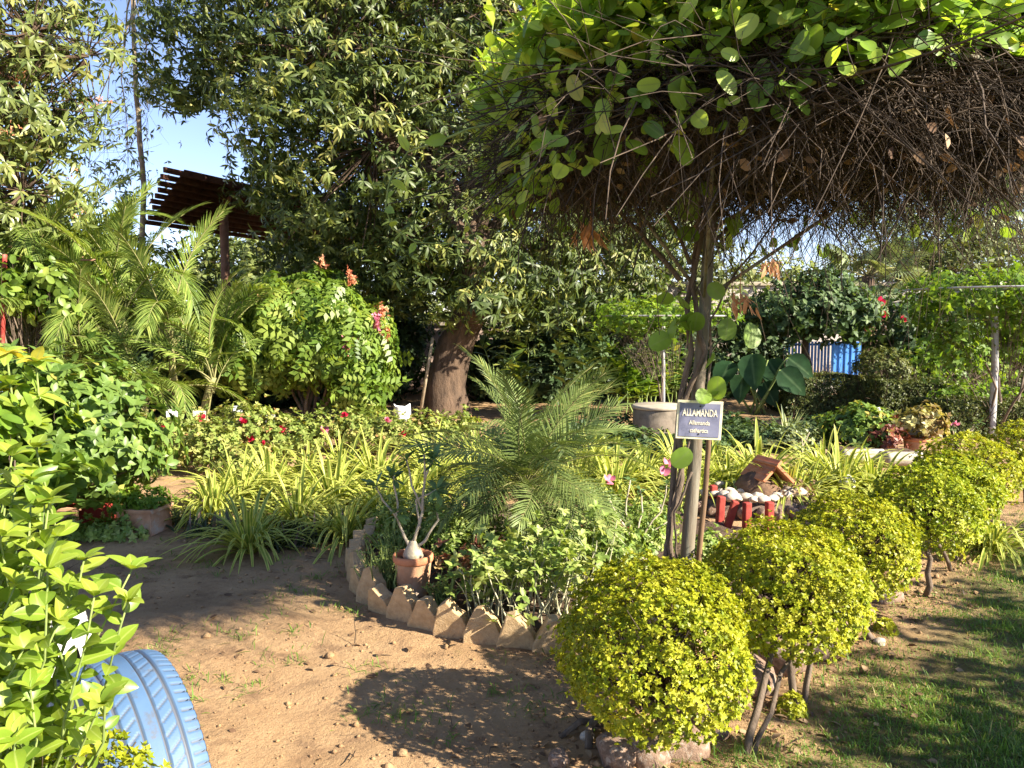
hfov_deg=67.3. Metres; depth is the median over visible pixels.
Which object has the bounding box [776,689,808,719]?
golden sprout
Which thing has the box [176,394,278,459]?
rose bush
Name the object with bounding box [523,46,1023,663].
trellis umbrella
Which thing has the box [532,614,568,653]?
edging brick
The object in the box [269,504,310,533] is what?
dark rosette plant
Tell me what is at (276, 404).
back shrub
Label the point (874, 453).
log planter
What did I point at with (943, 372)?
yellow green shrub
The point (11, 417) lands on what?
shrub
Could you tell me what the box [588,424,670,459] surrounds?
dark plant
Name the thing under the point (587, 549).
leafy plant
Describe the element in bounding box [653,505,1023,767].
lawn grass
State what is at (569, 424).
dark plant
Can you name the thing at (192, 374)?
back shrub
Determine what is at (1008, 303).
arbour vine
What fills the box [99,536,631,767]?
path grass
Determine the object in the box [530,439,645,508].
variegated clump
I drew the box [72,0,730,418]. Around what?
mango tree
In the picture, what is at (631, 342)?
back shrub
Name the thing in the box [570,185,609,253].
dry leaf bunch
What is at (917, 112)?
climbing vine
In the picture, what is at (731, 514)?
brick post
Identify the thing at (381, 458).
variegated clump
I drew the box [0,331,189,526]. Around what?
broadleaf shrub
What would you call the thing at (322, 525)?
dark rosette plant
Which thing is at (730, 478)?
variegated clump
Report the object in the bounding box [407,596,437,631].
edging brick
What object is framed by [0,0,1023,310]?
sky
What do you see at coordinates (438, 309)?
background tree
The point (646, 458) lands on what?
variegated clump
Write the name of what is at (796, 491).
dry moss plant
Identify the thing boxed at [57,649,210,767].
car tyre
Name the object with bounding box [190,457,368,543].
variegated clump
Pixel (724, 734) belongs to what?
edging stone
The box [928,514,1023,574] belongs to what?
variegated clump
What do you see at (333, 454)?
variegated clump
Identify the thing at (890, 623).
golden sprout
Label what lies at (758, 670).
edging stone
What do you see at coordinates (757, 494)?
pebble
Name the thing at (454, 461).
variegated clump
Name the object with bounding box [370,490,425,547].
bedding bush
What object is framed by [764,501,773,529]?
brick post
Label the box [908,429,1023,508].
golden shrub
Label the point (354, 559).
edging brick
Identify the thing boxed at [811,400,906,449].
round bush
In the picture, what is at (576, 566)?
leafy plant
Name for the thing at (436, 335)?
boundary wall
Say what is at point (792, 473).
variegated clump
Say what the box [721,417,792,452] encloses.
dark plant
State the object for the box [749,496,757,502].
pebble
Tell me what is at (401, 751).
soil crumbs
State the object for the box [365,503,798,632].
bed soil
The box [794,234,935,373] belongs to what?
tree
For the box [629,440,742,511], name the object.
variegated clump
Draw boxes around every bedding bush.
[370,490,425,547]
[407,490,456,538]
[416,503,483,568]
[443,490,514,548]
[534,497,598,560]
[571,511,645,573]
[588,478,649,531]
[611,499,678,558]
[628,488,683,543]
[678,523,731,575]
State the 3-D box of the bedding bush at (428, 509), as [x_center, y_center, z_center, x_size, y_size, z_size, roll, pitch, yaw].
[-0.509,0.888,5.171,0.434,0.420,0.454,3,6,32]
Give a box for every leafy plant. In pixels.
[38,512,149,543]
[435,530,523,618]
[444,505,542,599]
[451,510,633,602]
[468,517,602,625]
[486,509,599,617]
[508,499,648,610]
[752,416,822,454]
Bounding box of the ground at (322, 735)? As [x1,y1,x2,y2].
[18,381,1023,767]
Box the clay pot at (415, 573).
[393,548,432,596]
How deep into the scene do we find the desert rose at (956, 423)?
9.16 m
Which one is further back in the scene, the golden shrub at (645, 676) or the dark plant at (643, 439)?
the dark plant at (643, 439)
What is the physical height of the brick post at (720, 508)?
0.242 m
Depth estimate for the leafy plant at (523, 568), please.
3.77 m
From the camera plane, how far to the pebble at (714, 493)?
6.15 m
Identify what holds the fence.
on the ground at (322, 735)
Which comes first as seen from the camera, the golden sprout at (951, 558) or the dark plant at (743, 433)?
the golden sprout at (951, 558)
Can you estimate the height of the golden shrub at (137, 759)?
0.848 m
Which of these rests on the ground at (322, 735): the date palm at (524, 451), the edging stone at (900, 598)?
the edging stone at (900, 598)
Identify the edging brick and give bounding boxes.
[345,546,359,571]
[346,551,366,581]
[349,538,361,550]
[349,565,364,593]
[353,530,365,556]
[356,566,386,605]
[363,525,375,550]
[366,517,383,542]
[368,583,391,614]
[386,584,418,621]
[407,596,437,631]
[432,597,468,638]
[463,605,501,644]
[496,610,535,649]
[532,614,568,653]
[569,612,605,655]
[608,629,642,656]
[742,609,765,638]
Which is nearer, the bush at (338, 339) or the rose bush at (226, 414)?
the rose bush at (226, 414)
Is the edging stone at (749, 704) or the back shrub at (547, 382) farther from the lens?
the back shrub at (547, 382)
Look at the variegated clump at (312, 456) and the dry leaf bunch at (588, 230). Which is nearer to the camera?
the dry leaf bunch at (588, 230)
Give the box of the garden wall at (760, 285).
[596,282,1021,376]
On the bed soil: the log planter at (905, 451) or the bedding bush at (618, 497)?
the bedding bush at (618, 497)
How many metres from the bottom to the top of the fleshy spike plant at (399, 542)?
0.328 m
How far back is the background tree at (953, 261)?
19.44 m
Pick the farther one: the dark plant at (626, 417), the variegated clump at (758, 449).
the dark plant at (626, 417)
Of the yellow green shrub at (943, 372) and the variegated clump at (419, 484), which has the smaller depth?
the variegated clump at (419, 484)
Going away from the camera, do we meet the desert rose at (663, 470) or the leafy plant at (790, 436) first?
the desert rose at (663, 470)
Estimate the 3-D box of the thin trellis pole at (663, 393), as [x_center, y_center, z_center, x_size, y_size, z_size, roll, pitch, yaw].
[2.258,-0.173,11.552,1.824,1.713,1.824,0,5,0]
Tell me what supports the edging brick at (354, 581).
on the ground at (322, 735)
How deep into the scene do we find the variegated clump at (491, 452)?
7.46 m
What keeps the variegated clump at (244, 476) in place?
on the ground at (322, 735)
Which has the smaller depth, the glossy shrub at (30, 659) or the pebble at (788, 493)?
the glossy shrub at (30, 659)
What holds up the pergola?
on the ground at (322, 735)
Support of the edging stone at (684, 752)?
on the ground at (322, 735)
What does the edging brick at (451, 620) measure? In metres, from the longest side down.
0.281 x 0.212 x 0.075 m
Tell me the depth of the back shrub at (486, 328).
15.81 m
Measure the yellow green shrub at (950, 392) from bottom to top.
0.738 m
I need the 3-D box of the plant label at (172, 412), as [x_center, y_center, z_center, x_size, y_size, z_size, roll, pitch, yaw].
[-3.741,0.561,8.484,0.123,0.562,0.023,0,5,-6]
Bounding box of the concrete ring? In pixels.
[632,402,676,439]
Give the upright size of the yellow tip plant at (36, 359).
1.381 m
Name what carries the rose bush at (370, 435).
on the ground at (322, 735)
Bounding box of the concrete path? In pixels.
[606,383,1009,395]
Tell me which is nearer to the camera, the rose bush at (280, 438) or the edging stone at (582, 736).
the edging stone at (582, 736)
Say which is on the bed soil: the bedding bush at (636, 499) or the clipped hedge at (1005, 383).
the bedding bush at (636, 499)
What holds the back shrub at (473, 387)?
on the ground at (322, 735)
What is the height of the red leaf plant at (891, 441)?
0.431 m
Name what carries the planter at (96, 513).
on the ground at (322, 735)
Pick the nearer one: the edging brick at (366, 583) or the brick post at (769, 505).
the edging brick at (366, 583)
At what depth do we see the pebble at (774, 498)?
5.98 m
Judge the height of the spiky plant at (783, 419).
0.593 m
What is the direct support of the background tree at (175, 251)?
on the ground at (322, 735)
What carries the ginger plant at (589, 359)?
on the ground at (322, 735)
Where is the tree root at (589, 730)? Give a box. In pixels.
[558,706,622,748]
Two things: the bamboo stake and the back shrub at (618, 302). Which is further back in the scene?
the back shrub at (618, 302)
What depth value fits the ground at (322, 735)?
3.41 m
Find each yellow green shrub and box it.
[899,320,1021,417]
[925,378,1023,416]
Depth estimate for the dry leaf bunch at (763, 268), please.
4.26 m
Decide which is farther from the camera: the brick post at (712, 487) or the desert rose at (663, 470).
the brick post at (712, 487)
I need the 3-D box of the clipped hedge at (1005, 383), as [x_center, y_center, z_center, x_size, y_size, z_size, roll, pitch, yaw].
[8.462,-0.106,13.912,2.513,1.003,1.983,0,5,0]
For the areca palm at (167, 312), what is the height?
3.381 m
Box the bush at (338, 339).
[200,254,413,422]
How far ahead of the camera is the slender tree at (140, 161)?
14.64 m
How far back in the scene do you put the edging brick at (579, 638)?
3.53 m
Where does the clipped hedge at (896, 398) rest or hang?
on the ground at (322, 735)
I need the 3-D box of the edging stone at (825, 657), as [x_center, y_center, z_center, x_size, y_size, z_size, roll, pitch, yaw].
[1.407,1.225,3.580,0.181,0.158,0.169,-1,5,-11]
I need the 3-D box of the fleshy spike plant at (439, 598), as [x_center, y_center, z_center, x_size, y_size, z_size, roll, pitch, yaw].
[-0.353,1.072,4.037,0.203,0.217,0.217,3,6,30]
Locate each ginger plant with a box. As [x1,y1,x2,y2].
[472,335,546,414]
[548,324,622,416]
[593,341,673,414]
[599,333,682,413]
[646,329,694,402]
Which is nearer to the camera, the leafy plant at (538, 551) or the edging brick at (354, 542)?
the leafy plant at (538, 551)
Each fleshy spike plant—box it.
[351,534,409,588]
[362,512,415,571]
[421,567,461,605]
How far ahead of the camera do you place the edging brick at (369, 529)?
5.17 m
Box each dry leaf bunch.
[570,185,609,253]
[722,247,761,319]
[759,249,781,280]
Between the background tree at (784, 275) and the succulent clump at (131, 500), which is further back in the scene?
the background tree at (784, 275)
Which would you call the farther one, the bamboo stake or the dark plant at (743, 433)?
the dark plant at (743, 433)
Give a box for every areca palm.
[0,143,147,362]
[0,170,207,421]
[6,200,289,436]
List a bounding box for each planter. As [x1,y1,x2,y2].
[38,507,80,530]
[67,498,116,522]
[116,501,173,536]
[830,445,883,462]
[872,448,922,465]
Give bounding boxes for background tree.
[21,183,241,330]
[148,226,298,320]
[235,240,451,321]
[387,280,520,321]
[561,205,769,361]
[725,248,817,281]
[821,176,1023,281]
[843,223,1023,377]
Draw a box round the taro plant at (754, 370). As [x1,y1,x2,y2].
[710,353,812,414]
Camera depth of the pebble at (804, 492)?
6.13 m
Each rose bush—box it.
[111,409,185,432]
[151,417,247,478]
[157,411,203,469]
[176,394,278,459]
[209,434,293,479]
[211,408,310,457]
[249,407,348,457]
[295,403,386,451]
[333,404,423,454]
[374,407,458,452]
[413,404,488,446]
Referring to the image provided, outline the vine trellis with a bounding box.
[0,254,95,391]
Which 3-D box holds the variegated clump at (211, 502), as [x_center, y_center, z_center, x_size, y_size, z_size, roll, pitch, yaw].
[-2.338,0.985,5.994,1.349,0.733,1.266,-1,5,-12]
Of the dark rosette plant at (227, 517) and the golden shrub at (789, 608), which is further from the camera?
the dark rosette plant at (227, 517)
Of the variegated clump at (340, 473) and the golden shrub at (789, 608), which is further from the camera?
the variegated clump at (340, 473)
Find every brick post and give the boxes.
[709,485,716,498]
[715,496,725,522]
[724,500,738,528]
[742,502,751,528]
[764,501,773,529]
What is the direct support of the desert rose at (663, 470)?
on the bed soil
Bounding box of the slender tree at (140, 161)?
[70,0,182,304]
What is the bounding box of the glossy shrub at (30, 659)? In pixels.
[0,434,160,767]
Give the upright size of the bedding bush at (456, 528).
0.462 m
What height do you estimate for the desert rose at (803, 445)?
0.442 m
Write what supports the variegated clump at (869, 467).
on the ground at (322, 735)
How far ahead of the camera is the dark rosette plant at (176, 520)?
5.77 m
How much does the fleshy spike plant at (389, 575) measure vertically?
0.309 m
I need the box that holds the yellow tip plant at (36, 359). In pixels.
[0,346,68,531]
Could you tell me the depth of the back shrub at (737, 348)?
15.09 m
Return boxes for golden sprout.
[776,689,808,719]
[872,617,899,636]
[938,543,966,563]
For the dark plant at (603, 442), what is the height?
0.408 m
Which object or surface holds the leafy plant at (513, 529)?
on the bed soil
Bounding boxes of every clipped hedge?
[758,356,868,416]
[821,357,967,421]
[901,384,1023,437]
[929,363,1023,396]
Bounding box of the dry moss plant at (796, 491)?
[770,474,817,502]
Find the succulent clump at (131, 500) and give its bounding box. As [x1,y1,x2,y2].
[99,484,177,517]
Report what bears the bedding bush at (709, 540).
on the bed soil
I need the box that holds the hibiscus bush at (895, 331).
[856,283,984,376]
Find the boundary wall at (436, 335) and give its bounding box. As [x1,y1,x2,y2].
[160,322,694,385]
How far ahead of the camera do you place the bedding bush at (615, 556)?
4.41 m
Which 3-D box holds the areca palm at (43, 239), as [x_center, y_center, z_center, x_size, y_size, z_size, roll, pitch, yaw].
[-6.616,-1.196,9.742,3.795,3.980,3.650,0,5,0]
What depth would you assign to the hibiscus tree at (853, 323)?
12.65 m
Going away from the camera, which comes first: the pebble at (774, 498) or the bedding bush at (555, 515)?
the bedding bush at (555, 515)
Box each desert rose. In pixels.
[360,442,448,558]
[604,458,670,566]
[800,432,809,469]
[947,417,984,448]
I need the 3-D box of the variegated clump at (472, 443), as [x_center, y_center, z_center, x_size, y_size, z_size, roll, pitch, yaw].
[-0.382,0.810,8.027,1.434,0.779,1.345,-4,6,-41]
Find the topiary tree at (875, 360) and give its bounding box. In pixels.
[847,343,917,404]
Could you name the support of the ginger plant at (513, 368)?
on the ground at (322, 735)
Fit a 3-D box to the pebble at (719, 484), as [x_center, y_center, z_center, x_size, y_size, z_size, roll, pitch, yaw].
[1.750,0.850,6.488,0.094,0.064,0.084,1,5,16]
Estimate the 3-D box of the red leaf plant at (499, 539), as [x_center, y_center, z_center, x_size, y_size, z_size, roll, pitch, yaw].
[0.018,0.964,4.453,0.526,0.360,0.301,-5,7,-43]
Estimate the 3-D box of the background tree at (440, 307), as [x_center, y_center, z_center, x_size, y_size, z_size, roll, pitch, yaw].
[-7.893,-2.804,29.058,15.100,7.381,5.378,0,5,0]
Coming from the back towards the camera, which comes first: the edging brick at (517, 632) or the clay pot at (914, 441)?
the clay pot at (914, 441)
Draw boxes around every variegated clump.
[138,458,284,537]
[138,486,348,575]
[161,441,317,517]
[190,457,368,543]
[198,443,321,511]
[238,439,356,491]
[244,433,410,522]
[264,490,425,565]
[272,427,405,485]
[299,425,422,488]
[311,467,450,519]
[339,457,479,512]
[369,437,481,497]
[386,420,476,475]
[407,440,536,498]
[444,421,501,466]
[452,435,552,487]
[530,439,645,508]
[552,436,699,503]
[565,419,646,469]
[592,439,677,499]
[619,428,725,485]
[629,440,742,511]
[650,446,787,498]
[663,440,764,470]
[709,418,822,482]
[725,458,860,520]
[749,449,883,513]
[762,423,898,472]
[787,425,907,505]
[811,446,912,510]
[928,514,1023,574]
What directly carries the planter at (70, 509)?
on the ground at (322, 735)
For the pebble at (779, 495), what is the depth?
6.07 m
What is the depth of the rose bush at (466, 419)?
9.21 m
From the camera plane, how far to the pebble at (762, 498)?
5.94 m
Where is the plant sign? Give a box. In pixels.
[675,400,722,439]
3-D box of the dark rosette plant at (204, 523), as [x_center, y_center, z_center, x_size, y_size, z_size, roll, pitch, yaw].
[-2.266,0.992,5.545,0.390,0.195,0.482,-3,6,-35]
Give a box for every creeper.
[0,243,113,357]
[586,291,744,401]
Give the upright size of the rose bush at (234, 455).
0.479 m
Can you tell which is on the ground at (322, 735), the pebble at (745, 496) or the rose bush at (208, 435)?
the rose bush at (208, 435)
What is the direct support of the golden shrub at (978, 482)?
on the ground at (322, 735)
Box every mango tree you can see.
[0,0,144,266]
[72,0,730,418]
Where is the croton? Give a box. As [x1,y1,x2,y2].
[891,400,951,439]
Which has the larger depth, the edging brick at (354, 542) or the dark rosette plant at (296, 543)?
the dark rosette plant at (296, 543)
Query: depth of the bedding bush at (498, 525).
4.97 m
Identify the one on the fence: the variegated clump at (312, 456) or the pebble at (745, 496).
the pebble at (745, 496)
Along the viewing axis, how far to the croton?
8.59 m
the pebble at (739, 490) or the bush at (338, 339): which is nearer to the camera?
the pebble at (739, 490)
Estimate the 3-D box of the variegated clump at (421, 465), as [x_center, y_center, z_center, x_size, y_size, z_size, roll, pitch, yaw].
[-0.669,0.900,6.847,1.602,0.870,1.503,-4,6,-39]
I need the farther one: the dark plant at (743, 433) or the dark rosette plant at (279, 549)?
the dark plant at (743, 433)
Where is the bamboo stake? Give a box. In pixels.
[691,440,710,652]
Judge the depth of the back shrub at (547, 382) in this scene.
14.10 m
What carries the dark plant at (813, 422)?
on the ground at (322, 735)
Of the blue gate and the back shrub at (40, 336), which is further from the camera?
the blue gate
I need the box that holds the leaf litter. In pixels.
[64,491,1023,767]
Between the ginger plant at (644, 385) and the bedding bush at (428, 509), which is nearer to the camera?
the bedding bush at (428, 509)
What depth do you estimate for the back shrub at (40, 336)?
12.24 m
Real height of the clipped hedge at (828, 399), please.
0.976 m
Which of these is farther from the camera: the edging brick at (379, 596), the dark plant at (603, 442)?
the dark plant at (603, 442)
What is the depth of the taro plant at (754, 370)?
12.30 m
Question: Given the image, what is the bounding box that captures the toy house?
[733,454,794,495]
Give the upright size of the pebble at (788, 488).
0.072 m
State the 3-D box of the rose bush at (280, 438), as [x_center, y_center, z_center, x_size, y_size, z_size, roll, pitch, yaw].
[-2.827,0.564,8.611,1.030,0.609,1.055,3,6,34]
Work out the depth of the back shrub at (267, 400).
13.17 m
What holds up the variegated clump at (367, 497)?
on the ground at (322, 735)
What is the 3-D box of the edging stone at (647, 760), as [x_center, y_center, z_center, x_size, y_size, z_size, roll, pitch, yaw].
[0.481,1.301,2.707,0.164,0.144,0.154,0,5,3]
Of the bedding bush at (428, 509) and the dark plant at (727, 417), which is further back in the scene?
the dark plant at (727, 417)
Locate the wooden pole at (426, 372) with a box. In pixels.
[419,337,433,415]
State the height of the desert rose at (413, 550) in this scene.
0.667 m
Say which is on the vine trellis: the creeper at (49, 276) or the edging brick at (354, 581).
the creeper at (49, 276)
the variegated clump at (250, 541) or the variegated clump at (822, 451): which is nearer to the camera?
the variegated clump at (250, 541)
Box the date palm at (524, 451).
[392,345,666,577]
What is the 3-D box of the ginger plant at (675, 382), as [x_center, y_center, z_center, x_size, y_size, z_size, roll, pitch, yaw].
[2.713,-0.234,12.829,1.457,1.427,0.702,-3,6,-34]
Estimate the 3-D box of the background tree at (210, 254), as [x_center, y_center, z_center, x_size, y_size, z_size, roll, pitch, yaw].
[-7.919,-2.695,22.931,6.069,4.805,5.827,0,5,0]
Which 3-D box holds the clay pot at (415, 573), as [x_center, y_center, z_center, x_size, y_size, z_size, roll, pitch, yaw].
[-0.542,1.043,4.225,0.222,0.225,0.222,0,5,0]
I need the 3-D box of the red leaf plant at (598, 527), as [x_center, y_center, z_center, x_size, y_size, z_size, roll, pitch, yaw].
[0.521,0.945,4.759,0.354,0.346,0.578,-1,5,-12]
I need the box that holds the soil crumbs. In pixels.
[80,537,1023,767]
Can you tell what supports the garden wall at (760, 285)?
on the ground at (322, 735)
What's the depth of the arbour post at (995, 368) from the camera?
9.93 m
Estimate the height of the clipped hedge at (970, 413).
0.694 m
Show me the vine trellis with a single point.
(3, 318)
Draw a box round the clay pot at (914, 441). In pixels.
[903,435,931,450]
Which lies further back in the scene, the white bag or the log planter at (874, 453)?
the white bag
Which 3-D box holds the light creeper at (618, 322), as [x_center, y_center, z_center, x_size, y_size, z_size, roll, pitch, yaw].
[2.293,-0.387,11.509,2.405,2.025,2.102,0,5,0]
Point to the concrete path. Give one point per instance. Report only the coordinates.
(747, 393)
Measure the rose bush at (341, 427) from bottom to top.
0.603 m
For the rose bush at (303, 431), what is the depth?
8.63 m
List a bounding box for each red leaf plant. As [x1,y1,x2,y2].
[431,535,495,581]
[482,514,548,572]
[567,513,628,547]
[865,414,911,447]
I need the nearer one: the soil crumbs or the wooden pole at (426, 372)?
the soil crumbs
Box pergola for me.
[145,167,433,305]
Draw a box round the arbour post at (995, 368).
[903,285,1023,435]
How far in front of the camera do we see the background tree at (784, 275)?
29.05 m
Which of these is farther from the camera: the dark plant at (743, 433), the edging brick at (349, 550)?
the dark plant at (743, 433)
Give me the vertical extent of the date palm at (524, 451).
1.484 m
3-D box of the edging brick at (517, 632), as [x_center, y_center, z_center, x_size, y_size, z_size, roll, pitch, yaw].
[0.030,1.205,3.631,0.210,0.265,0.075,-1,13,6]
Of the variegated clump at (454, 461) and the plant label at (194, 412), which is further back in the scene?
the plant label at (194, 412)
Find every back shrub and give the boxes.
[7,321,80,381]
[55,312,157,410]
[110,318,232,414]
[181,375,306,410]
[255,381,340,407]
[322,338,420,403]
[385,294,443,395]
[431,325,551,400]
[477,287,591,391]
[477,316,630,404]
[528,276,652,388]
[570,298,718,400]
[667,296,801,398]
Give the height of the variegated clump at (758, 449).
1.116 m
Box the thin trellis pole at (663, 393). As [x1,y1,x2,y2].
[602,315,725,401]
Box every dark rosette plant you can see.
[166,497,208,530]
[172,510,227,539]
[191,506,242,539]
[244,513,311,552]
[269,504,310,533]
[278,521,328,550]
[305,510,343,545]
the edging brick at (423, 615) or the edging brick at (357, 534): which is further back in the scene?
the edging brick at (357, 534)
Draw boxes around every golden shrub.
[2,708,171,767]
[537,548,770,753]
[690,509,890,755]
[781,486,941,638]
[857,459,989,596]
[897,447,1010,560]
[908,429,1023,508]
[979,417,1023,502]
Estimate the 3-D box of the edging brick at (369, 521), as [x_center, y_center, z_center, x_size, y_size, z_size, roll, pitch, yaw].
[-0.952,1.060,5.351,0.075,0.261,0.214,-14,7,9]
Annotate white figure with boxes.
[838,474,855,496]
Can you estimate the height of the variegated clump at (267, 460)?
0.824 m
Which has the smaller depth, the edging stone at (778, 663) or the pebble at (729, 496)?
the edging stone at (778, 663)
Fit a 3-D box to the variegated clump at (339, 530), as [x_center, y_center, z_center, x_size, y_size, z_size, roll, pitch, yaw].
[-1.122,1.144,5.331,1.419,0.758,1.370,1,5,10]
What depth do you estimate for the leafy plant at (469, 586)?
3.82 m
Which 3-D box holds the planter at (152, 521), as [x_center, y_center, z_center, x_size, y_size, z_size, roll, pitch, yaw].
[-2.691,0.986,5.639,0.294,0.191,0.275,1,5,9]
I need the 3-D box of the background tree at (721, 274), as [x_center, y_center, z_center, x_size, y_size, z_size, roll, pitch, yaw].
[3.767,-2.994,20.432,6.100,6.748,6.646,0,5,0]
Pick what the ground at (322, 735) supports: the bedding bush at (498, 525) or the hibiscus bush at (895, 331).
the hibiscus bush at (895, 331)
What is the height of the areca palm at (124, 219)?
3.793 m
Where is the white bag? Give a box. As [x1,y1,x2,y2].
[393,404,410,421]
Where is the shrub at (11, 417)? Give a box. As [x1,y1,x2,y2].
[0,365,116,552]
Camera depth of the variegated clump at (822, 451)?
7.45 m
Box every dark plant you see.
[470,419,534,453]
[527,411,595,437]
[558,425,629,459]
[576,409,632,431]
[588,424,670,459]
[649,426,740,459]
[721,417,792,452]
[722,409,754,430]
[793,411,837,436]
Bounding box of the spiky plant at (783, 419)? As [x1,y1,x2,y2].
[750,402,817,441]
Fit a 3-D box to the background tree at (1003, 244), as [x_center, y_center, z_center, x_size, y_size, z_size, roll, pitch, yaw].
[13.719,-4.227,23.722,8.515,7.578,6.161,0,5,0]
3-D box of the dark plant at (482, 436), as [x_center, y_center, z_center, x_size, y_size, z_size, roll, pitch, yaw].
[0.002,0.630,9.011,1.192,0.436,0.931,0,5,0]
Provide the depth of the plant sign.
3.26 m
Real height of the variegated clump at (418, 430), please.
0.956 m
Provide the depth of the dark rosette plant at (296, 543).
5.25 m
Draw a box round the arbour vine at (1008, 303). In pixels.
[893,256,1023,436]
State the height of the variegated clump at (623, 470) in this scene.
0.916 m
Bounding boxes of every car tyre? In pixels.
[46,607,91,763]
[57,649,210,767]
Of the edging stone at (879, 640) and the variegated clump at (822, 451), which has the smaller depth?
the edging stone at (879, 640)
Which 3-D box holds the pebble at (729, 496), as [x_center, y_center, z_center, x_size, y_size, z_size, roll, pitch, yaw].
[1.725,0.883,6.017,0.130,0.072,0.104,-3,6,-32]
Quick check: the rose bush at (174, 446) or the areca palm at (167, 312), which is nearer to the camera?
the rose bush at (174, 446)
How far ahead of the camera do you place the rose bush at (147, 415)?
8.50 m
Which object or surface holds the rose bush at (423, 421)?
on the ground at (322, 735)
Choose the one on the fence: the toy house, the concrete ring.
the toy house
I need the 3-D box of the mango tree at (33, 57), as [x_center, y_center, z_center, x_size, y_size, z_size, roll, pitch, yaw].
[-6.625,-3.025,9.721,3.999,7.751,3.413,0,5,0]
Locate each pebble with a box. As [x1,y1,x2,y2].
[709,491,718,496]
[714,481,724,488]
[724,492,738,501]
[737,488,744,493]
[740,493,752,500]
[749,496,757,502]
[752,492,763,496]
[758,495,770,502]
[768,495,778,501]
[772,492,782,498]
[779,490,792,498]
[781,487,792,490]
[792,488,807,496]
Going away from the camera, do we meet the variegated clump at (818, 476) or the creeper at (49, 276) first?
the variegated clump at (818, 476)
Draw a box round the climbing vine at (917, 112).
[371,0,1023,635]
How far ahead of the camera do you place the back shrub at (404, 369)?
14.37 m
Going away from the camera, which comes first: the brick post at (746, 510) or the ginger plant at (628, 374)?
the brick post at (746, 510)
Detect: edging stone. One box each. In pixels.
[548,747,569,767]
[580,731,594,740]
[596,731,635,767]
[629,733,670,767]
[658,721,709,762]
[685,704,728,740]
[706,678,750,709]
[723,652,775,697]
[754,635,807,675]
[800,631,833,661]
[871,585,904,604]
[873,637,884,645]
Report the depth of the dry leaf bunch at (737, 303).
3.19 m
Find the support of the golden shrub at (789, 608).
on the ground at (322, 735)
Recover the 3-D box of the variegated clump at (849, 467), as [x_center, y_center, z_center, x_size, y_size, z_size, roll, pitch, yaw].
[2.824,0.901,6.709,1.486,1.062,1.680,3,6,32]
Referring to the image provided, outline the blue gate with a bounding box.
[781,341,860,383]
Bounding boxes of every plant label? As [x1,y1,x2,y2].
[166,410,177,444]
[193,410,205,438]
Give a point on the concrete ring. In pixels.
(654, 415)
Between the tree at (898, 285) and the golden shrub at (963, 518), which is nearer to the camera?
the golden shrub at (963, 518)
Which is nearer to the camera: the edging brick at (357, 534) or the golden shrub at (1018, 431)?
the edging brick at (357, 534)
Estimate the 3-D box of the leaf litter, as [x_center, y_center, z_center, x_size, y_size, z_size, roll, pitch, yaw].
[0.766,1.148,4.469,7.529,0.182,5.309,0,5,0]
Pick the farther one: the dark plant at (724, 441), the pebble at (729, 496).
the dark plant at (724, 441)
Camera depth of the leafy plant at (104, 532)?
5.38 m
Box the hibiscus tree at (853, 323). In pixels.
[732,255,889,406]
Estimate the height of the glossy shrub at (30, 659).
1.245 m
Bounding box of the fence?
[680,485,826,520]
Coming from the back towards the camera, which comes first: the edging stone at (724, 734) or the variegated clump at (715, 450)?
the variegated clump at (715, 450)
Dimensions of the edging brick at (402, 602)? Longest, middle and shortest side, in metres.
0.265 x 0.210 x 0.075 m
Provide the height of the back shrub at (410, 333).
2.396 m
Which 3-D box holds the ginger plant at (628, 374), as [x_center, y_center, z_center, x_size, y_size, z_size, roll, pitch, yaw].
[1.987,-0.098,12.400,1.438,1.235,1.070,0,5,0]
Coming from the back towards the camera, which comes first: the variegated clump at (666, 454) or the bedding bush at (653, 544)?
the variegated clump at (666, 454)
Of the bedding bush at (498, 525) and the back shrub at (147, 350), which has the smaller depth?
the bedding bush at (498, 525)
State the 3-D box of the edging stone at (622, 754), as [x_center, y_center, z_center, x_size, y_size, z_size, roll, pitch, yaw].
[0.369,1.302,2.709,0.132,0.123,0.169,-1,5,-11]
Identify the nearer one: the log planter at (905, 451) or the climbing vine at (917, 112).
the climbing vine at (917, 112)
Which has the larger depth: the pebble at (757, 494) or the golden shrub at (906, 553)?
the pebble at (757, 494)
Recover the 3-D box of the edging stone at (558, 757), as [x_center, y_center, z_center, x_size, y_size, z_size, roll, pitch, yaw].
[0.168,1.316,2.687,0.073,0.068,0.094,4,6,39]
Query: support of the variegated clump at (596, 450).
on the ground at (322, 735)
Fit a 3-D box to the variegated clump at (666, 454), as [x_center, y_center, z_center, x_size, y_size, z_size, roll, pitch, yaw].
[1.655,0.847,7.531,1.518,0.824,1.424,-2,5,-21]
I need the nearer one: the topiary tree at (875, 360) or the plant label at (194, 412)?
the plant label at (194, 412)

